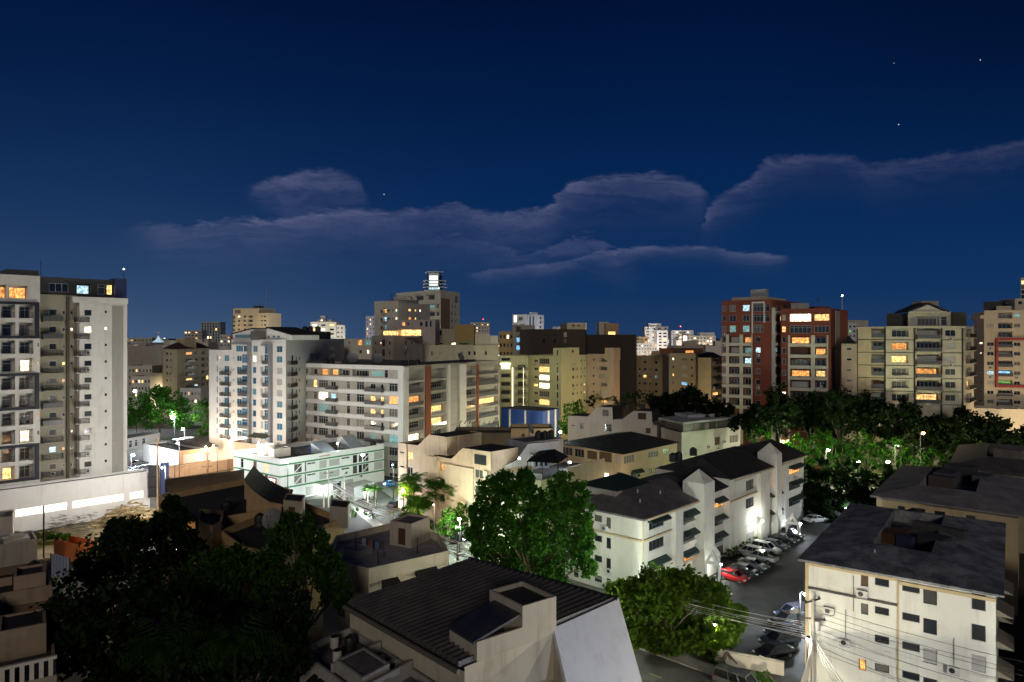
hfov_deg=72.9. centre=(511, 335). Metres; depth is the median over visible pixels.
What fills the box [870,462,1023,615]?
apartment block
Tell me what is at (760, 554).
parked car
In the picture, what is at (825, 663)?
overhead cable
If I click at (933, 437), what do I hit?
tree
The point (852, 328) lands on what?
office tower
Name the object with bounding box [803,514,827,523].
parked car
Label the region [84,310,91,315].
window
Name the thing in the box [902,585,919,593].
window
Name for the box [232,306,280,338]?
apartment tower
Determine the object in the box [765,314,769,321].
window
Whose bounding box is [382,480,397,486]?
parked car
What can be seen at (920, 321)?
window
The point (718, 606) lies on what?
overhead cable
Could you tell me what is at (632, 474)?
window
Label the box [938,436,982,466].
tree
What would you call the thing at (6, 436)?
window
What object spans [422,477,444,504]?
palm tree
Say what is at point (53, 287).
window
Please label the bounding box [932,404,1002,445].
tree
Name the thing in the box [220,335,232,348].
office block
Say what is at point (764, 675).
shrub
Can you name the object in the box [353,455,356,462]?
window
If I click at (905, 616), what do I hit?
window
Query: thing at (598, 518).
window
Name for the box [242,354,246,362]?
window
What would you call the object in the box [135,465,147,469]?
parked car
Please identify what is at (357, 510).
shrub
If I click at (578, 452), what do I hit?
window
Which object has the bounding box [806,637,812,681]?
overhead cable
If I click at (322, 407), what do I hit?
window
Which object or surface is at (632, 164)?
sky
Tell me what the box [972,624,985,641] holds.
window
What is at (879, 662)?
overhead cable
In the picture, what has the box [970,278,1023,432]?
apartment tower
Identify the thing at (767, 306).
window
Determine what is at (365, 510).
overhead cable
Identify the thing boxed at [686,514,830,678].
parking lot
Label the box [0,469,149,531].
garage
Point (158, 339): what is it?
white tent
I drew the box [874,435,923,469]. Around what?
tree
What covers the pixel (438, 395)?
window
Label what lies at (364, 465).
window
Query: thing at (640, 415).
window
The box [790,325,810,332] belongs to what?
window
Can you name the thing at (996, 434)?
tree
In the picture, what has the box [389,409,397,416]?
window
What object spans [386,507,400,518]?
palm tree
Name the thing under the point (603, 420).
house
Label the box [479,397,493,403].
window
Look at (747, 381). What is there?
window
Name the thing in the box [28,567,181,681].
tree
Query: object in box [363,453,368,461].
window
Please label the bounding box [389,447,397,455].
window
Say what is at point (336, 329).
apartment block
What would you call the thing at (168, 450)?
shop
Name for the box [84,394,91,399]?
window
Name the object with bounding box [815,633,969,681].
overhead cable
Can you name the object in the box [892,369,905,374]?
window
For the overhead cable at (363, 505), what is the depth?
129.55 m
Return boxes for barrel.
[330,634,338,648]
[333,648,341,661]
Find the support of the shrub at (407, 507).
on the road
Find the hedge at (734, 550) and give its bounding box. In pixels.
[723,536,764,557]
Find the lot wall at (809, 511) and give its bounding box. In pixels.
[808,507,840,513]
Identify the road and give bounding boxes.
[345,485,712,681]
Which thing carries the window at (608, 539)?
in the apartment block at (695, 511)
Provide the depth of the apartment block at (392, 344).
203.45 m
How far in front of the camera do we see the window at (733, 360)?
187.79 m
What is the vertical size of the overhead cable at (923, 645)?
0.825 m
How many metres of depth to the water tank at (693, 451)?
123.47 m
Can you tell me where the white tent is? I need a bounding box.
[153,332,163,341]
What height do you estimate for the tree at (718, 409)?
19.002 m
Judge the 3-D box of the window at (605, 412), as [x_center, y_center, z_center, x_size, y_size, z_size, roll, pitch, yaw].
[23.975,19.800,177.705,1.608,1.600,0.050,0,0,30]
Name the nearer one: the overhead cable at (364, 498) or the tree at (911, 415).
the overhead cable at (364, 498)
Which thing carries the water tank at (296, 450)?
on the commercial building at (351, 457)
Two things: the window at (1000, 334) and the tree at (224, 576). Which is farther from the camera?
the window at (1000, 334)
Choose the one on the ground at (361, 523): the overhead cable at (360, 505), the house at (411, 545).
the house at (411, 545)
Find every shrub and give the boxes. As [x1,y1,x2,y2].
[331,488,342,499]
[347,497,378,518]
[399,505,412,516]
[409,507,423,514]
[430,518,454,536]
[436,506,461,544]
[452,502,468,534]
[707,651,736,664]
[725,641,738,649]
[754,669,774,681]
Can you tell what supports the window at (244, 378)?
in the apartment block at (265, 368)
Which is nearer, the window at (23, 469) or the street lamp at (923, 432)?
the window at (23, 469)
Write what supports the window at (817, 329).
in the apartment tower at (812, 338)
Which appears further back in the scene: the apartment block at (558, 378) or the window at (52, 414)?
the apartment block at (558, 378)
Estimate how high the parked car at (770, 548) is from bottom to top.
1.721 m
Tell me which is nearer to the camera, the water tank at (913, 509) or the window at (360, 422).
the water tank at (913, 509)
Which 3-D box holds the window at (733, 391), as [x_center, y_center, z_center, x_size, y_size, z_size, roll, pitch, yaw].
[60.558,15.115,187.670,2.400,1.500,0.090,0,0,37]
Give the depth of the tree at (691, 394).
174.40 m
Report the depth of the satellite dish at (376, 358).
180.99 m
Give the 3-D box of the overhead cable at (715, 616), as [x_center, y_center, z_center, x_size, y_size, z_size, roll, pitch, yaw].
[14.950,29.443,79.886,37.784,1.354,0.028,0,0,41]
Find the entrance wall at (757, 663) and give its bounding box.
[715,649,783,675]
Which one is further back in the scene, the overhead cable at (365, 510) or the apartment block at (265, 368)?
the apartment block at (265, 368)
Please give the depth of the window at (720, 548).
109.59 m
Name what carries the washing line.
on the house at (411, 545)
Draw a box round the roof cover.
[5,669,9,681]
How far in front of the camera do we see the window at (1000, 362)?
204.04 m
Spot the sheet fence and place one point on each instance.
(60, 563)
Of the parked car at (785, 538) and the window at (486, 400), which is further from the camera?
the window at (486, 400)
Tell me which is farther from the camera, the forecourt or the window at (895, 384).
the window at (895, 384)
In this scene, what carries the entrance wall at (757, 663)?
on the forecourt
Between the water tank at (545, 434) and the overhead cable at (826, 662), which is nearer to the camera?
the overhead cable at (826, 662)
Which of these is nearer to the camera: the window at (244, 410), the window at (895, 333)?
the window at (895, 333)
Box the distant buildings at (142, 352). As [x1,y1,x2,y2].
[127,337,856,399]
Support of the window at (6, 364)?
in the apartment tower at (63, 378)
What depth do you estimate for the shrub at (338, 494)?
149.69 m
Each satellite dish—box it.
[262,508,279,528]
[347,353,357,363]
[371,353,382,364]
[458,353,463,362]
[527,423,533,433]
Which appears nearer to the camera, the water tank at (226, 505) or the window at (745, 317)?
the water tank at (226, 505)
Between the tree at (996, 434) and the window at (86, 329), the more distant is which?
the tree at (996, 434)
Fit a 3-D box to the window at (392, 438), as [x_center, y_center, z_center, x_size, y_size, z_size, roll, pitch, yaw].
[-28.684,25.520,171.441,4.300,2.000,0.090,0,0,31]
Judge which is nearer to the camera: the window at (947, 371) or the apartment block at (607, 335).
the window at (947, 371)
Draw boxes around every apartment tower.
[0,268,127,486]
[201,322,225,348]
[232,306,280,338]
[366,316,373,338]
[396,290,459,328]
[642,323,667,350]
[722,289,798,445]
[781,303,847,471]
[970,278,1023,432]
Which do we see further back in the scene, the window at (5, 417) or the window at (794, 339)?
the window at (794, 339)
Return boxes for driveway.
[305,486,397,499]
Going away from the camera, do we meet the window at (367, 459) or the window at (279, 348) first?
the window at (367, 459)
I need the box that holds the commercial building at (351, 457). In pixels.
[234,434,383,496]
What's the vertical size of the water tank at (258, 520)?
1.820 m
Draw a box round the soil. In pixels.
[37,508,155,562]
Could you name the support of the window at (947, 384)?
in the apartment block at (922, 354)
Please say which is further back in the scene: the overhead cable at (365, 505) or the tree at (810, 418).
the tree at (810, 418)
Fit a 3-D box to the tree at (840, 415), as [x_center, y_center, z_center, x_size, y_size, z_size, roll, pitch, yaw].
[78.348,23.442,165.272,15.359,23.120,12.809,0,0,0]
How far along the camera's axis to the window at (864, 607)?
66.00 m
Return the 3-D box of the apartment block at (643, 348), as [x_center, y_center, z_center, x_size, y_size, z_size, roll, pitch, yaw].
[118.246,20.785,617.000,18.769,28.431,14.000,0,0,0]
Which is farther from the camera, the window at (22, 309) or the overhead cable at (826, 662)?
the window at (22, 309)
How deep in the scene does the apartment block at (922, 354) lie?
167.65 m
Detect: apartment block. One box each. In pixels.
[162,338,209,417]
[209,327,343,470]
[306,352,499,477]
[310,316,344,338]
[372,327,422,362]
[374,294,429,335]
[387,320,439,344]
[398,430,532,528]
[423,334,498,361]
[440,324,474,344]
[499,331,512,359]
[500,355,528,426]
[513,325,534,354]
[520,323,586,355]
[529,347,586,439]
[562,439,807,588]
[587,322,636,416]
[587,348,619,413]
[637,343,656,354]
[637,351,668,416]
[659,348,702,403]
[669,326,692,344]
[683,332,715,344]
[697,352,721,403]
[798,503,1013,681]
[841,335,856,476]
[857,301,976,478]
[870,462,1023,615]
[949,443,1023,553]
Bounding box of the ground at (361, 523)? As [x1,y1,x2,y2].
[33,339,1023,681]
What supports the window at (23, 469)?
in the apartment tower at (63, 378)
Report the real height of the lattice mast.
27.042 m
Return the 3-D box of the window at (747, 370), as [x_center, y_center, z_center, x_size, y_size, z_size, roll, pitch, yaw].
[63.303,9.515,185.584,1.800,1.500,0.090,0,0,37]
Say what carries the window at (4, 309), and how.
in the apartment tower at (63, 378)
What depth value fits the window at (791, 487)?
128.44 m
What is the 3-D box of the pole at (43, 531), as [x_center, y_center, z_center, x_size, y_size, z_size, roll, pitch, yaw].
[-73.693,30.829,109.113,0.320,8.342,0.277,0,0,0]
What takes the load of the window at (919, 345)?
in the apartment block at (922, 354)
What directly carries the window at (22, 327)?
in the apartment tower at (63, 378)
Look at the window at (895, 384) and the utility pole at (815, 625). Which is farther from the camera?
the window at (895, 384)
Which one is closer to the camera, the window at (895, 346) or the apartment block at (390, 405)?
the window at (895, 346)
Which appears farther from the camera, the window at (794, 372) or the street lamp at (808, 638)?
the window at (794, 372)
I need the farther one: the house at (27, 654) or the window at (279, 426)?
the window at (279, 426)
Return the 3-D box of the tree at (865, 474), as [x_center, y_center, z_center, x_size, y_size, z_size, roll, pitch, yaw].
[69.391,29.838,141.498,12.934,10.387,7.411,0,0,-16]
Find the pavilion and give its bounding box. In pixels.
[526,449,567,475]
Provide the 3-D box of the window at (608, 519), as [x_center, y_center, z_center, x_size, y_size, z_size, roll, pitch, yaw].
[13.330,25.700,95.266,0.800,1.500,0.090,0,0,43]
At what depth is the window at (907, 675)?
63.72 m
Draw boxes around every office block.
[130,338,155,341]
[184,330,206,338]
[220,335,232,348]
[637,337,647,342]
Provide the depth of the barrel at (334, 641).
58.47 m
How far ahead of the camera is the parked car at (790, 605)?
85.75 m
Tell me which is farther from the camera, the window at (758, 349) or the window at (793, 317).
the window at (758, 349)
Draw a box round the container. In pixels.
[345,479,374,501]
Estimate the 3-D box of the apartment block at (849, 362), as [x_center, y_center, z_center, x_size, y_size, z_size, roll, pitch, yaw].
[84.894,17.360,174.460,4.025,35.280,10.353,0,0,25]
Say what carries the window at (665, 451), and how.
in the house at (636, 455)
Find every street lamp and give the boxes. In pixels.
[171,416,174,437]
[176,441,179,476]
[285,460,287,487]
[392,463,393,499]
[433,503,434,530]
[458,517,460,551]
[799,591,804,625]
[806,636,810,679]
[920,431,924,465]
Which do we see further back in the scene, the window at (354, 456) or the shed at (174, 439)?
the shed at (174, 439)
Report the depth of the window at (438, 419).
183.84 m
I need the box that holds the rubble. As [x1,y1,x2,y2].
[84,498,157,527]
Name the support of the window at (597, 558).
in the apartment block at (695, 511)
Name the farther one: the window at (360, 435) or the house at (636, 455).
the window at (360, 435)
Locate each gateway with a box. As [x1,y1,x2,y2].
[704,550,720,580]
[785,512,799,540]
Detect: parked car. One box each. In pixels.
[129,460,148,465]
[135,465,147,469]
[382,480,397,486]
[386,500,397,507]
[442,533,467,543]
[712,662,757,681]
[721,567,749,583]
[728,562,762,577]
[736,544,763,554]
[736,556,769,570]
[742,548,778,564]
[751,539,781,555]
[752,640,796,658]
[758,626,801,647]
[762,538,789,550]
[763,621,804,635]
[768,532,797,544]
[768,609,804,627]
[773,601,804,615]
[781,526,804,539]
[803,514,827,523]
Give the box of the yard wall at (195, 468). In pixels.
[169,458,232,477]
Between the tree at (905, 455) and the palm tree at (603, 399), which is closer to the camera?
the tree at (905, 455)
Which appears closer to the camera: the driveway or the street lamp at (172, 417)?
the driveway
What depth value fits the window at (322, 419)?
184.47 m
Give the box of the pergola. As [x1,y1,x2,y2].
[459,420,498,432]
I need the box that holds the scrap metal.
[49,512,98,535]
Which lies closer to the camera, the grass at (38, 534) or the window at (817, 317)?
the grass at (38, 534)
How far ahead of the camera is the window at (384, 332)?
204.64 m
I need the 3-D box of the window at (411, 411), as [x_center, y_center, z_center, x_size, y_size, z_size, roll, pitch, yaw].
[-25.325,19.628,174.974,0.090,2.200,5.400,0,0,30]
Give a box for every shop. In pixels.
[143,441,202,464]
[172,435,217,460]
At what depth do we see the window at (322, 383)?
184.47 m
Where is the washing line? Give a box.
[355,533,382,548]
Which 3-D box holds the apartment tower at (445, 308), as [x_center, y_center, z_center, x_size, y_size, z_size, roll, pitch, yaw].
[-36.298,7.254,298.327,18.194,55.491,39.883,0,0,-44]
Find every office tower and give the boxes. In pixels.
[423,271,446,290]
[470,322,489,333]
[513,312,543,328]
[848,320,867,340]
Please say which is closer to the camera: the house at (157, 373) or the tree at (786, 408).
the tree at (786, 408)
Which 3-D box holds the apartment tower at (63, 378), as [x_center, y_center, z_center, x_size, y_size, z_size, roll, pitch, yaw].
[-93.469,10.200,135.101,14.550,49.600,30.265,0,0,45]
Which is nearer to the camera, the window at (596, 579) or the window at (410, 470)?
the window at (596, 579)
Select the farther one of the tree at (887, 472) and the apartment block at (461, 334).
the apartment block at (461, 334)
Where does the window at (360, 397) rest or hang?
in the apartment block at (390, 405)
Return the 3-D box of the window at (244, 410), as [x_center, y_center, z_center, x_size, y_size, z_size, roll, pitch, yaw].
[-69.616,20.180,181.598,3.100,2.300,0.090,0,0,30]
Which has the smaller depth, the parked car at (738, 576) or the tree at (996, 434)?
the parked car at (738, 576)
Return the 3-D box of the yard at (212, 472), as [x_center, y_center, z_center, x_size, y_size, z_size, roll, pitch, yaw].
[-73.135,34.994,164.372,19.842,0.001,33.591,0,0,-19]
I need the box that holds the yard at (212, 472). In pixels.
[177,469,232,477]
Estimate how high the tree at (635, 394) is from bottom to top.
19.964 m
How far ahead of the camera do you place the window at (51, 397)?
133.39 m
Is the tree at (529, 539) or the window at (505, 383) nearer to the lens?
the tree at (529, 539)
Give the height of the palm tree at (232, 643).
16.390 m
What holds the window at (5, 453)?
in the apartment tower at (63, 378)
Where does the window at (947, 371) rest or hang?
in the apartment block at (922, 354)
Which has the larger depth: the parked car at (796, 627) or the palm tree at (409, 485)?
the palm tree at (409, 485)
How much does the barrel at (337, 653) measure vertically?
1.020 m
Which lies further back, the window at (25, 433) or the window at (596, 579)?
the window at (25, 433)
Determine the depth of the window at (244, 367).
181.97 m
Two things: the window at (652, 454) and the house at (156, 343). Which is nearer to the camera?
the window at (652, 454)
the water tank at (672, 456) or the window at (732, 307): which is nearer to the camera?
the water tank at (672, 456)
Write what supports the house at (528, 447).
on the ground at (361, 523)
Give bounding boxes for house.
[0,509,36,567]
[0,560,56,681]
[128,364,162,413]
[131,375,161,418]
[150,342,163,345]
[152,372,162,412]
[158,466,349,627]
[180,386,208,425]
[298,557,641,681]
[323,513,448,637]
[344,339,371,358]
[455,427,510,445]
[498,436,604,547]
[511,415,552,463]
[562,432,679,477]
[568,405,664,440]
[658,412,739,461]
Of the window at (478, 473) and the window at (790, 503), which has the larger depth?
the window at (790, 503)
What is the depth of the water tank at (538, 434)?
130.46 m
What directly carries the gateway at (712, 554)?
on the parking lot
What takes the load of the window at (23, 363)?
in the apartment tower at (63, 378)
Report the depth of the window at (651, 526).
93.94 m
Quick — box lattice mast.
[227,373,228,468]
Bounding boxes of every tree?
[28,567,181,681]
[51,510,187,614]
[112,617,212,681]
[127,384,194,438]
[132,585,318,681]
[148,494,209,566]
[154,541,280,664]
[189,397,208,431]
[189,610,283,681]
[195,425,208,436]
[242,509,354,640]
[360,484,376,507]
[370,486,383,508]
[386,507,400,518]
[393,472,427,500]
[404,491,436,512]
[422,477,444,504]
[441,483,457,501]
[448,526,465,559]
[463,466,598,582]
[557,399,586,436]
[584,388,656,416]
[593,393,612,405]
[603,561,749,657]
[646,392,681,422]
[667,384,717,415]
[702,401,735,428]
[727,403,781,441]
[745,425,777,442]
[760,382,804,441]
[781,431,825,472]
[792,392,833,464]
[799,425,861,486]
[801,479,825,514]
[804,455,841,489]
[809,483,844,522]
[810,385,868,477]
[830,456,876,492]
[833,483,877,508]
[839,428,891,484]
[847,388,901,457]
[867,462,898,486]
[869,396,923,452]
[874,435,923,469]
[903,413,967,464]
[912,447,949,466]
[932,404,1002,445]
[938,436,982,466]
[974,413,1014,443]
[995,424,1023,445]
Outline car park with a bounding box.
[127,429,208,466]
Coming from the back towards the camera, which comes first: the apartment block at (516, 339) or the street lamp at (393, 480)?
the apartment block at (516, 339)
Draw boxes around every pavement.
[335,490,381,526]
[374,482,760,681]
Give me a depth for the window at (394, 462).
171.82 m
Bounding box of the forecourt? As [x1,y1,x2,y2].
[487,544,738,667]
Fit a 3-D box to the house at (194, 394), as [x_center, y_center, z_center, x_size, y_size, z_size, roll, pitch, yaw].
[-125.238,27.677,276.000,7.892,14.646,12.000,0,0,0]
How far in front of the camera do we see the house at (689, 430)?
163.69 m
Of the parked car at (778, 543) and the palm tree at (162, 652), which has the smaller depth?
the palm tree at (162, 652)
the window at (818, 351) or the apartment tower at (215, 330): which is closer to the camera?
the window at (818, 351)
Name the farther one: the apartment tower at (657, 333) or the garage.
the apartment tower at (657, 333)
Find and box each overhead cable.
[327,486,397,517]
[328,488,394,518]
[329,484,399,514]
[329,489,392,518]
[330,480,395,508]
[330,483,399,512]
[330,486,396,515]
[331,483,399,511]
[332,483,392,510]
[565,568,810,629]
[568,562,809,622]
[568,566,808,631]
[569,566,810,627]
[573,574,810,636]
[574,569,807,633]
[597,577,805,637]
[599,571,807,624]
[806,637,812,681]
[807,635,812,681]
[809,632,812,681]
[814,616,1021,675]
[814,639,842,681]
[814,642,839,681]
[814,645,836,681]
[814,648,833,681]
[815,605,1022,661]
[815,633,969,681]
[815,639,937,681]
[816,611,1021,670]
[818,623,1010,681]
[818,629,968,681]
[820,647,905,681]
[822,653,900,681]
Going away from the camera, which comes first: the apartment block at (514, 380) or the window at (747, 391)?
the window at (747, 391)
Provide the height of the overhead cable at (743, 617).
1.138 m
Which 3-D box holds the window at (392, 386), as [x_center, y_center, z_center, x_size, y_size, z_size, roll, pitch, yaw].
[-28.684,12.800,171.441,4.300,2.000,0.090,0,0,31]
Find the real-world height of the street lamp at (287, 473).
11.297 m
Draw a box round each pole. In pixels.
[43,505,44,557]
[202,451,211,473]
[324,470,332,507]
[343,475,344,499]
[799,597,825,681]
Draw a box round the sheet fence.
[50,553,70,577]
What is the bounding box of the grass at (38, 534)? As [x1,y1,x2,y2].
[14,529,58,546]
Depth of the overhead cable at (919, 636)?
61.51 m
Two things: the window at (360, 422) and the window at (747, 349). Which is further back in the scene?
the window at (747, 349)
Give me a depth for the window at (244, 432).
181.97 m
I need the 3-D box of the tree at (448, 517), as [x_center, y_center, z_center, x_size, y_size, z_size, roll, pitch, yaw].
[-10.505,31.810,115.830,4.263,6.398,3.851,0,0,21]
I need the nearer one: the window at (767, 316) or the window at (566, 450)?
the window at (566, 450)
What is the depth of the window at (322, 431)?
184.47 m
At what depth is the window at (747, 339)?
185.62 m
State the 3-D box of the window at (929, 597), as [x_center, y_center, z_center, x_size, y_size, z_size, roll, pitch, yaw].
[37.910,23.650,62.852,1.100,1.400,0.090,0,0,36]
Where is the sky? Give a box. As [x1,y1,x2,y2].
[0,0,1023,338]
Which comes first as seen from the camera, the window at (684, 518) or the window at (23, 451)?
the window at (684, 518)
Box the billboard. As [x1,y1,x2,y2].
[148,438,168,510]
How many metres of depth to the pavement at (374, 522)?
132.92 m
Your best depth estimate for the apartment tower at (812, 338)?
179.22 m
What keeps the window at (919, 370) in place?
in the apartment block at (922, 354)
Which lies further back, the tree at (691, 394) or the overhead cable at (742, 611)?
the tree at (691, 394)
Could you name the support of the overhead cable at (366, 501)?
attached to the utility pole at (328, 486)
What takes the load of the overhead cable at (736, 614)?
attached to the utility pole at (815, 625)
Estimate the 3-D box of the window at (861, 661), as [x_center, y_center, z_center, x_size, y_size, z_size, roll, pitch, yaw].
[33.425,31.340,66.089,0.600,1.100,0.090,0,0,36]
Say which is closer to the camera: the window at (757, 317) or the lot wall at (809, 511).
the lot wall at (809, 511)
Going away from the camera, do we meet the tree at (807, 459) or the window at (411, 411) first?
the tree at (807, 459)
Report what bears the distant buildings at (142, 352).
on the ground at (361, 523)
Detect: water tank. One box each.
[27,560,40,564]
[221,499,231,511]
[254,512,263,527]
[294,447,299,454]
[315,326,320,331]
[344,634,355,651]
[409,359,414,365]
[535,430,541,438]
[542,430,548,438]
[548,430,554,437]
[669,452,676,461]
[675,451,682,460]
[689,447,696,455]
[908,507,918,511]
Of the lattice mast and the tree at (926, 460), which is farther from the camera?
the tree at (926, 460)
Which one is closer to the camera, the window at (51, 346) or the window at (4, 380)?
the window at (4, 380)
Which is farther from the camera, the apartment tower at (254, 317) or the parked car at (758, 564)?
the apartment tower at (254, 317)
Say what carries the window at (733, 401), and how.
in the apartment tower at (751, 348)
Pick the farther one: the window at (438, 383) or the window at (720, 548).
the window at (438, 383)
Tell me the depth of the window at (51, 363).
133.39 m
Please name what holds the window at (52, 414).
in the apartment tower at (63, 378)
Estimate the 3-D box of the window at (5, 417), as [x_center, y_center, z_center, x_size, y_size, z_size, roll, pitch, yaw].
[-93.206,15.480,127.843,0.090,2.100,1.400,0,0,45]
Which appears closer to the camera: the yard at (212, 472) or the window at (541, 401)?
the yard at (212, 472)
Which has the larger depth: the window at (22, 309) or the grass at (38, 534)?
the window at (22, 309)
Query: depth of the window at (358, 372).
178.62 m
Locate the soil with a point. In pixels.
(49, 548)
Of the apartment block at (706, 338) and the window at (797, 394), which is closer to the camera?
the window at (797, 394)
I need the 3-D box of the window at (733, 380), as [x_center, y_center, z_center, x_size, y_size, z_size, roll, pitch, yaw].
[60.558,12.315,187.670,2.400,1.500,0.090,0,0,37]
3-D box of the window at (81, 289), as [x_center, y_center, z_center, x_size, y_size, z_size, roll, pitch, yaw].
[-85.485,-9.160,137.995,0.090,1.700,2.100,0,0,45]
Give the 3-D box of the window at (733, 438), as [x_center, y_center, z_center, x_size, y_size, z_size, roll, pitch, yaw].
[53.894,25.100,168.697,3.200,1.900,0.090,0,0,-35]
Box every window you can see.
[0,287,4,297]
[2,306,10,317]
[2,324,10,335]
[2,342,10,353]
[2,360,10,371]
[2,378,10,389]
[2,396,10,407]
[2,414,10,425]
[2,431,10,443]
[2,449,10,460]
[2,467,10,479]
[9,287,24,297]
[20,307,28,317]
[20,325,28,335]
[20,342,28,353]
[20,360,28,370]
[20,377,28,388]
[20,395,28,406]
[20,412,28,423]
[20,430,28,441]
[20,448,28,459]
[20,465,28,476]
[49,283,67,291]
[49,309,55,314]
[49,326,55,331]
[49,344,55,349]
[49,361,55,366]
[49,378,55,383]
[49,395,55,400]
[49,412,55,417]
[49,429,55,435]
[49,446,55,452]
[49,463,55,469]
[77,285,88,293]
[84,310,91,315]
[84,327,91,331]
[84,343,91,348]
[84,360,91,365]
[84,377,91,382]
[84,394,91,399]
[84,411,91,416]
[84,427,91,433]
[84,444,91,449]
[84,461,91,466]
[98,284,104,294]
[107,285,111,294]
[235,334,250,337]
[236,345,242,351]
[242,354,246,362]
[242,365,246,370]
[242,376,246,381]
[242,397,246,403]
[242,408,246,413]
[242,419,246,424]
[242,430,246,435]
[264,421,267,429]
[277,346,281,351]
[277,356,281,362]
[277,401,281,407]
[277,412,281,418]
[277,423,281,429]
[277,435,281,440]
[294,463,301,472]
[294,475,301,484]
[318,485,327,493]
[319,380,327,387]
[319,392,327,399]
[319,404,327,411]
[319,416,327,422]
[319,427,327,434]
[322,369,327,374]
[333,481,340,489]
[338,609,344,616]
[343,370,349,374]
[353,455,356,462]
[353,465,356,473]
[356,370,368,375]
[357,382,363,389]
[357,394,363,401]
[357,407,363,414]
[357,419,363,426]
[357,431,363,438]
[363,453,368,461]
[363,463,368,471]
[372,371,382,375]
[383,331,395,334]
[384,370,387,377]
[389,383,397,391]
[389,396,397,403]
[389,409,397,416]
[389,421,397,429]
[389,434,397,442]
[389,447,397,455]
[389,460,397,468]
[408,452,412,459]
[408,467,412,473]
[409,396,417,401]
[409,408,417,414]
[409,421,417,427]
[409,433,417,440]
[431,381,440,389]
[431,393,440,401]
[431,405,440,414]
[431,417,440,426]
[431,429,440,433]
[466,400,471,405]
[466,411,471,416]
[474,454,485,465]
[475,469,482,478]
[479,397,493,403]
[501,365,509,368]
[501,382,509,385]
[539,358,548,363]
[539,366,548,371]
[539,374,548,380]
[539,383,548,388]
[539,391,548,396]
[539,399,548,404]
[563,447,571,455]
[575,448,583,457]
[595,515,601,521]
[595,535,601,541]
[595,555,601,562]
[595,575,601,582]
[603,410,608,415]
[604,424,611,431]
[607,517,610,528]
[607,538,610,548]
[607,558,610,568]
[624,454,633,463]
[631,472,639,477]
[638,413,645,419]
[645,428,650,433]
[649,450,657,457]
[649,522,663,529]
[649,536,663,550]
[663,448,669,454]
[683,516,693,521]
[716,545,722,554]
[730,305,735,311]
[730,315,735,321]
[730,325,735,331]
[730,435,737,442]
[731,358,738,362]
[731,368,738,373]
[731,378,738,383]
[731,389,738,393]
[731,399,738,404]
[743,305,749,310]
[743,315,749,320]
[743,326,749,331]
[745,337,750,342]
[745,347,750,352]
[745,358,750,363]
[745,368,750,373]
[745,379,750,384]
[745,389,750,394]
[746,479,752,490]
[746,497,752,508]
[754,304,762,311]
[754,314,762,321]
[754,325,762,331]
[756,347,760,352]
[765,304,769,310]
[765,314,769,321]
[789,469,799,474]
[789,485,799,490]
[789,501,799,506]
[790,314,810,321]
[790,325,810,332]
[792,337,808,342]
[792,359,808,364]
[792,370,808,375]
[792,392,807,397]
[814,314,828,320]
[814,326,828,332]
[816,337,825,342]
[816,349,825,353]
[816,360,825,365]
[816,371,825,376]
[816,382,825,387]
[859,659,865,670]
[861,603,867,614]
[875,578,888,586]
[875,606,888,615]
[875,634,888,644]
[875,663,888,672]
[892,330,905,336]
[892,343,905,349]
[892,356,905,361]
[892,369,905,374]
[892,381,905,387]
[892,394,905,400]
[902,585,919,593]
[902,612,919,622]
[902,641,919,651]
[902,670,919,681]
[917,318,936,325]
[917,343,935,347]
[917,368,935,373]
[917,381,935,386]
[917,394,935,399]
[923,589,936,604]
[923,618,936,634]
[923,677,936,681]
[935,511,944,514]
[941,317,946,325]
[945,330,955,335]
[945,369,955,374]
[945,382,955,387]
[945,395,955,400]
[972,593,985,610]
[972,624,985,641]
[998,314,1009,317]
[998,324,1009,327]
[998,332,1009,336]
[998,361,1009,363]
[998,390,1009,392]
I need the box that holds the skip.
[54,535,93,560]
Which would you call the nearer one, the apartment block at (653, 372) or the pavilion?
the pavilion
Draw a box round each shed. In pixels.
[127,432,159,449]
[170,437,191,441]
[501,405,558,436]
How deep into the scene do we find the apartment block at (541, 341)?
266.51 m
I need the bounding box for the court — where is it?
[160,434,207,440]
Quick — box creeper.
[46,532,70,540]
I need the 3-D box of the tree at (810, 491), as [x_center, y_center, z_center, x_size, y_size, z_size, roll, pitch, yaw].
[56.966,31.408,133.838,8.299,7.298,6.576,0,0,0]
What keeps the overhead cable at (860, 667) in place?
attached to the utility pole at (815, 625)
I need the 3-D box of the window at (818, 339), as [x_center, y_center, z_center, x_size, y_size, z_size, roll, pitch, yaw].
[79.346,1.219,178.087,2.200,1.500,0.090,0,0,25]
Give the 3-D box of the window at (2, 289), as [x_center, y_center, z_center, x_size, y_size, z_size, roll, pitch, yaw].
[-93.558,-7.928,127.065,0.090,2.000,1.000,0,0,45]
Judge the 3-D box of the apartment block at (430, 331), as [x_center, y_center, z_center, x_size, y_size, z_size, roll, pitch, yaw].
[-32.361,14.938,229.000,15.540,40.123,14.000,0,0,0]

